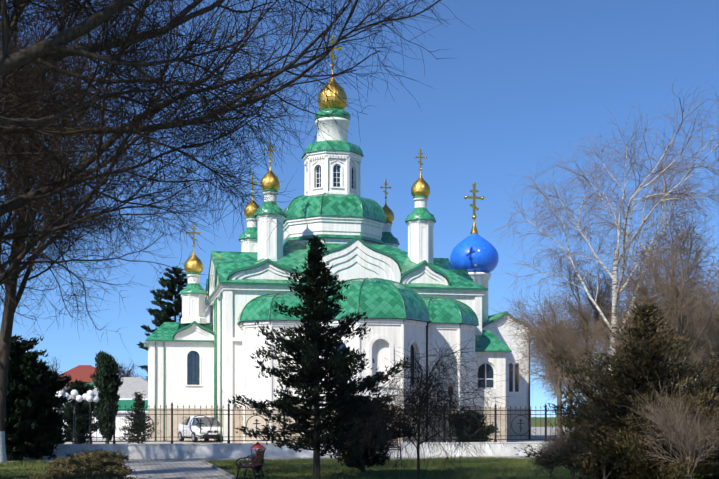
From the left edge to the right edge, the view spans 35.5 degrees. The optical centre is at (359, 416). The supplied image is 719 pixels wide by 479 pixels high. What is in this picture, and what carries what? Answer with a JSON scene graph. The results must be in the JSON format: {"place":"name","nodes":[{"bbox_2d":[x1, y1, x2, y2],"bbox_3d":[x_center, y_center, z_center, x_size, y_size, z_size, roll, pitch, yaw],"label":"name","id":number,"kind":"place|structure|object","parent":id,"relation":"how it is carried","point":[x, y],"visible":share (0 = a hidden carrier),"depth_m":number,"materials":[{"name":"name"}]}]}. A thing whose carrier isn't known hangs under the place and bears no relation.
{"place":"outdoors","nodes":[
{"label":"outdoors","id":0,"kind":"place"},
{"bbox_2d":[59,365,96,386],"bbox_3d":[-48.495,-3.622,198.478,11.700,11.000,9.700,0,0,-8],"label":"roof","id":1,"kind":"structure","parent":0,"point":[81,373],"depth_m":195.85,"materials":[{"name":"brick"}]},
{"bbox_2d":[8,456,536,478],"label":"path","id":2,"kind":"structure","parent":0,"point":[187,468],"depth_m":41.46,"materials":[{"name":"concrete"}]},
{"bbox_2d":[62,427,572,443],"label":"yard paving","id":3,"kind":"structure","parent":0,"point":[540,431],"depth_m":74.56,"materials":[{"name":"grey concrete"}]},
{"bbox_2d":[46,356,68,411],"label":"tree","id":4,"kind":"object","parent":3,"relation":"on","point":[52,366],"visible":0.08,"depth_m":158.43,"materials":[{"name":"brown plant"}]},
{"bbox_2d":[56,390,69,433],"bbox_3d":[-14.044,0.138,52.745,0.826,2.880,0.761,0,0,-12],"label":"street lamp","id":5,"kind":"object","parent":3,"relation":"on","point":[61,393],"visible":0.35,"depth_m":52.77,"materials":[{"name":"white glass"}]},
{"bbox_2d":[68,390,82,443],"bbox_3d":[-13.674,0.138,53.885,0.823,2.880,0.771,0,0,-12],"label":"street lamp","id":6,"kind":"object","parent":3,"relation":"on","point":[74,395],"visible":0.81,"depth_m":53.74,"materials":[{"name":"white glass"}]},
{"bbox_2d":[58,379,98,443],"bbox_3d":[-15.412,-0.209,61.267,2.517,3.692,2.507,0,0,-1],"label":"bush","id":7,"kind":"object","parent":3,"relation":"on","point":[80,387],"visible":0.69,"depth_m":60.91,"materials":[{"name":"green plant"}]},
{"bbox_2d":[82,390,98,443],"bbox_3d":[-13.119,0.138,54.782,0.824,2.880,0.780,0,0,-12],"label":"street lamp","id":8,"kind":"object","parent":3,"relation":"on","point":[89,396],"visible":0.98,"depth_m":54.79,"materials":[{"name":"white glass"}]},
{"bbox_2d":[90,350,122,443],"bbox_3d":[-13.606,-0.963,60.422,1.773,5.195,1.771,0,0,-1],"label":"thuja conifer","id":9,"kind":"object","parent":3,"relation":"on","point":[107,381],"visible":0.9,"depth_m":60.04,"materials":[{"name":"green plant"}]},
{"bbox_2d":[118,359,141,376],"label":"tree","id":10,"kind":"object","parent":3,"relation":"on","point":[127,374],"visible":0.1,"depth_m":128.29,"materials":[{"name":"brown plant"}]},
{"bbox_2d":[119,391,158,443],"bbox_3d":[-11.062,0.165,56.406,2.039,2.942,2.052,0,0,-21],"label":"spruce","id":11,"kind":"object","parent":3,"relation":"on","point":[139,401],"visible":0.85,"depth_m":56.29,"materials":[{"name":"green plant"}]},
{"bbox_2d":[137,266,187,379],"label":"pine","id":12,"kind":"object","parent":3,"relation":"on","point":[164,314],"visible":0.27,"depth_m":110.39,"materials":[{"name":"green plant"}]},
{"bbox_2d":[177,416,222,441],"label":"car","id":13,"kind":"object","parent":3,"relation":"on","point":[205,429],"visible":0.81,"depth_m":69.09,"materials":[{"name":"white paint"}]},
{"bbox_2d":[447,385,452,441],"bbox_3d":[4.908,-0.097,60.688,0.346,3.350,0.400,0,0,-12],"label":"street lamp","id":14,"kind":"object","parent":3,"relation":"on","point":[450,406],"visible":0.33,"depth_m":60.60,"materials":[{"name":"black metal"}]},
{"bbox_2d":[448,411,499,441],"bbox_3d":[5.809,0.612,58.026,2.788,2.039,3.151,0,0,-1],"label":"yard shrub","id":15,"kind":"object","parent":3,"relation":"on","point":[477,433],"visible":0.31,"depth_m":57.36,"materials":[{"name":"green plant"}]},
{"bbox_2d":[496,286,608,434],"bbox_3d":[10.703,-2.799,59.956,6.179,8.861,8.009,0,0,-37],"label":"tree","id":16,"kind":"object","parent":3,"relation":"on","point":[556,389],"visible":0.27,"depth_m":60.16,"materials":[{"name":"brown plant"}]},
{"bbox_2d":[536,314,607,436],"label":"tree","id":17,"kind":"object","parent":3,"relation":"on","point":[564,386],"visible":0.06,"depth_m":67.96,"materials":[{"name":"brown plant"}]},
{"bbox_2d":[665,264,717,373],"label":"tree","id":18,"kind":"object","parent":3,"relation":"on","point":[697,322],"depth_m":60.08,"materials":[{"name":"brown plant"}]},
{"bbox_2d":[0,417,710,478],"bbox_3d":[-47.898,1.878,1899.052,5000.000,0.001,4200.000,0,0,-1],"label":"ground","id":19,"kind":"structure","parent":0,"point":[538,422],"depth_m":40.75,"materials":[{"name":"green plant"}]},
{"bbox_2d":[5,376,48,460],"bbox_3d":[-14.735,0.025,46.850,3.491,3.816,3.085,0,0,-1],"label":"bush","id":20,"kind":"object","parent":19,"relation":"on","point":[15,450],"visible":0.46,"depth_m":46.30,"materials":[{"name":"green plant"}]},
{"bbox_2d":[5,335,69,460],"bbox_3d":[-14.292,-0.735,47.297,3.813,5.332,3.763,0,0,-1],"label":"thuja conifer","id":21,"kind":"object","parent":19,"relation":"on","point":[18,350],"visible":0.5,"depth_m":46.64,"materials":[{"name":"green plant"}]},
{"bbox_2d":[12,360,71,460],"bbox_3d":[-13.604,-0.249,47.579,2.885,4.358,3.254,0,0,-28],"label":"bush","id":22,"kind":"object","parent":19,"relation":"on","point":[52,432],"visible":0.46,"depth_m":47.19,"materials":[{"name":"green plant"}]},
{"bbox_2d":[0,1,120,306],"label":"twin tree","id":23,"kind":"object","parent":19,"relation":"on","point":[9,260],"visible":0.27,"depth_m":43.10,"materials":[{"name":"brown plant"}]},
{"bbox_2d":[29,470,137,478],"bbox_3d":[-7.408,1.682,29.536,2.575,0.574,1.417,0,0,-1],"label":"hedge","id":24,"kind":"object","parent":19,"relation":"on","point":[99,475],"visible":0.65,"depth_m":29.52,"materials":[{"name":"green plant"}]},
{"bbox_2d":[48,453,118,467],"bbox_3d":[-9.462,1.560,38.541,2.445,0.699,1.274,0,0,-1],"label":"hedge","id":25,"kind":"object","parent":19,"relation":"on","point":[78,457],"visible":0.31,"depth_m":38.48,"materials":[{"name":"green plant"}]},
{"bbox_2d":[36,458,134,477],"bbox_3d":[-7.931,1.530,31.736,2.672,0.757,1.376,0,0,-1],"label":"hedge","id":26,"kind":"object","parent":19,"relation":"on","point":[76,470],"visible":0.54,"depth_m":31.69,"materials":[{"name":"green plant"}]},
{"bbox_2d":[0,0,173,463],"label":"tree","id":27,"kind":"object","parent":19,"relation":"on","point":[5,340],"visible":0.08,"depth_m":44.68,"materials":[{"name":"brown plant"}]},
{"bbox_2d":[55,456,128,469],"bbox_3d":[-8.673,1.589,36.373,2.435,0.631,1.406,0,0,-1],"label":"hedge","id":28,"kind":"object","parent":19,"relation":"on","point":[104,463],"visible":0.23,"depth_m":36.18,"materials":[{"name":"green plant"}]},
{"bbox_2d":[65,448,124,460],"bbox_3d":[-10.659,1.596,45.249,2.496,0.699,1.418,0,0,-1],"label":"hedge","id":29,"kind":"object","parent":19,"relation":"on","point":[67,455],"visible":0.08,"depth_m":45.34,"materials":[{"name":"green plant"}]},
{"bbox_2d":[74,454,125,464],"bbox_3d":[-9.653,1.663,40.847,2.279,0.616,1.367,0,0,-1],"label":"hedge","id":30,"kind":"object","parent":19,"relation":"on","point":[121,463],"visible":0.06,"depth_m":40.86,"materials":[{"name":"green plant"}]},
{"bbox_2d":[74,450,129,462],"bbox_3d":[-9.908,1.583,43.137,2.190,0.661,1.400,0,0,-1],"label":"hedge","id":31,"kind":"object","parent":19,"relation":"on","point":[109,454],"visible":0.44,"depth_m":43.04,"materials":[{"name":"green plant"}]},
{"bbox_2d":[63,377,147,435],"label":"white house","id":32,"kind":"structure","parent":19,"relation":"on","point":[129,387],"depth_m":94.91,"materials":[{"name":"plaster"},{"name":"metal"},{"name":"glass"}]},
{"bbox_2d":[92,400,147,436],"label":"building","id":33,"kind":"structure","parent":19,"relation":"on","point":[119,421],"depth_m":81.84,"materials":[{"name":"painted metal"},{"name":"plaster"},{"name":"glass"}]},
{"bbox_2d":[0,0,360,351],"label":"tree","id":34,"kind":"object","parent":19,"relation":"on","point":[16,263],"visible":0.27,"depth_m":35.91,"materials":[{"name":"brown plant"}]},
{"bbox_2d":[0,0,446,211],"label":"tree","id":35,"kind":"object","parent":19,"relation":"on","point":[50,48],"visible":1,"depth_m":19.04,"materials":[{"name":"brown plant"}]},
{"bbox_2d":[0,0,471,338],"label":"tree","id":36,"kind":"object","parent":19,"relation":"on","point":[55,187],"visible":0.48,"depth_m":27.45,"materials":[{"name":"brown plant"}]},
{"bbox_2d":[236,441,265,478],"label":"bench","id":37,"kind":"object","parent":19,"relation":"on","point":[257,461],"visible":0.98,"depth_m":33.55,"materials":[{"name":"black metal"}]},
{"bbox_2d":[12,402,575,459],"bbox_3d":[3.113,0.648,53.101,90.060,2.660,0.560,0,0,-12],"label":"fence","id":38,"kind":"object","parent":19,"relation":"on","point":[228,449],"visible":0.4,"depth_m":51.06,"materials":[{"name":"white concrete"}]},
{"bbox_2d":[228,235,410,478],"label":"spruce tree","id":39,"kind":"object","parent":19,"relation":"on","point":[312,373],"visible":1,"depth_m":31.99,"materials":[{"name":"green plant"}]},
{"bbox_2d":[144,34,532,442],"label":"church","id":40,"kind":"structure","parent":19,"relation":"on","point":[202,351],"depth_m":70.40,"materials":[{"name":"white paint"}]},
{"bbox_2d":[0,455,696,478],"bbox_3d":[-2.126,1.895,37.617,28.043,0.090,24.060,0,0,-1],"label":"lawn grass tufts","id":41,"kind":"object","parent":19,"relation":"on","point":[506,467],"visible":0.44,"depth_m":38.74,"materials":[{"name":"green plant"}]},
{"bbox_2d":[322,394,417,472],"bbox_3d":[0.216,0.525,36.654,3.444,2.827,3.691,0,0,-1],"label":"bush","id":42,"kind":"object","parent":19,"relation":"on","point":[347,456],"visible":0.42,"depth_m":36.09,"materials":[{"name":"green plant"}]},
{"bbox_2d":[389,438,401,459],"bbox_3d":[0.756,1.412,48.931,2.080,0.943,0.720,0,0,-12],"label":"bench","id":43,"kind":"object","parent":19,"relation":"on","point":[397,445],"visible":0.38,"depth_m":49.32,"materials":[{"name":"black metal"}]},
{"bbox_2d":[332,338,510,478],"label":"tree sapling","id":44,"kind":"object","parent":19,"relation":"on","point":[422,404],"visible":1,"depth_m":27.50,"materials":[{"name":"brown plant"}]},
{"bbox_2d":[524,434,560,478],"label":"bare shrub","id":45,"kind":"object","parent":19,"relation":"on","point":[542,464],"visible":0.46,"depth_m":29.79,"materials":[{"name":"brown plant"}]},
{"bbox_2d":[528,422,592,478],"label":"bare shrub","id":46,"kind":"object","parent":19,"relation":"on","point":[557,443],"visible":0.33,"depth_m":26.67,"materials":[{"name":"brown plant"}]},
{"bbox_2d":[478,247,645,401],"bbox_3d":[9.247,-3.103,49.402,7.260,9.472,6.882,0,0,-38],"label":"tree","id":47,"kind":"object","parent":19,"relation":"on","point":[564,345],"visible":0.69,"depth_m":49.65,"materials":[{"name":"brown plant"}]},
{"bbox_2d":[514,371,662,478],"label":"bush","id":48,"kind":"object","parent":19,"relation":"on","point":[595,472],"visible":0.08,"depth_m":25.91,"materials":[{"name":"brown plant"}]},
{"bbox_2d":[487,79,718,374],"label":"birch tree","id":49,"kind":"object","parent":19,"relation":"on","point":[662,200],"visible":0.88,"depth_m":46.93,"materials":[{"name":"white plant"}]},
{"bbox_2d":[556,390,649,478],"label":"bare shrub","id":50,"kind":"object","parent":19,"relation":"on","point":[605,457],"visible":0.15,"depth_m":24.77,"materials":[{"name":"brown plant"}]},
{"bbox_2d":[547,344,664,478],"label":"dry thuja","id":51,"kind":"object","parent":19,"relation":"on","point":[588,401],"depth_m":28.95,"materials":[{"name":"brown plant"}]},
{"bbox_2d":[543,299,718,478],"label":"evergreen tree","id":52,"kind":"object","parent":19,"relation":"on","point":[647,350],"visible":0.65,"depth_m":23.78,"materials":[{"name":"green plant"}]},
{"bbox_2d":[574,186,718,385],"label":"tree","id":53,"kind":"object","parent":19,"relation":"on","point":[676,315],"visible":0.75,"depth_m":43.81,"materials":[{"name":"brown plant"}]},
{"bbox_2d":[581,224,718,364],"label":"tree","id":54,"kind":"object","parent":19,"relation":"on","point":[619,301],"visible":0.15,"depth_m":50.83,"materials":[{"name":"brown plant"}]},
{"bbox_2d":[620,375,718,478],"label":"bare shrub","id":55,"kind":"object","parent":19,"relation":"on","point":[669,421],"visible":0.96,"depth_m":21.79,"materials":[{"name":"brown plant"}]},
{"bbox_2d":[663,347,718,478],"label":"dry thuja","id":56,"kind":"object","parent":19,"relation":"on","point":[707,475],"visible":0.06,"depth_m":25.80,"materials":[{"name":"brown plant"}]},
{"bbox_2d":[665,268,718,381],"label":"tree","id":57,"kind":"object","parent":19,"relation":"on","point":[716,351],"visible":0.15,"depth_m":51.22,"materials":[{"name":"brown plant"}]},
{"bbox_2d":[0,0,718,416],"label":"sky","id":58,"kind":"structure","parent":0,"point":[510,90],"materials":[{"name":"blue"}]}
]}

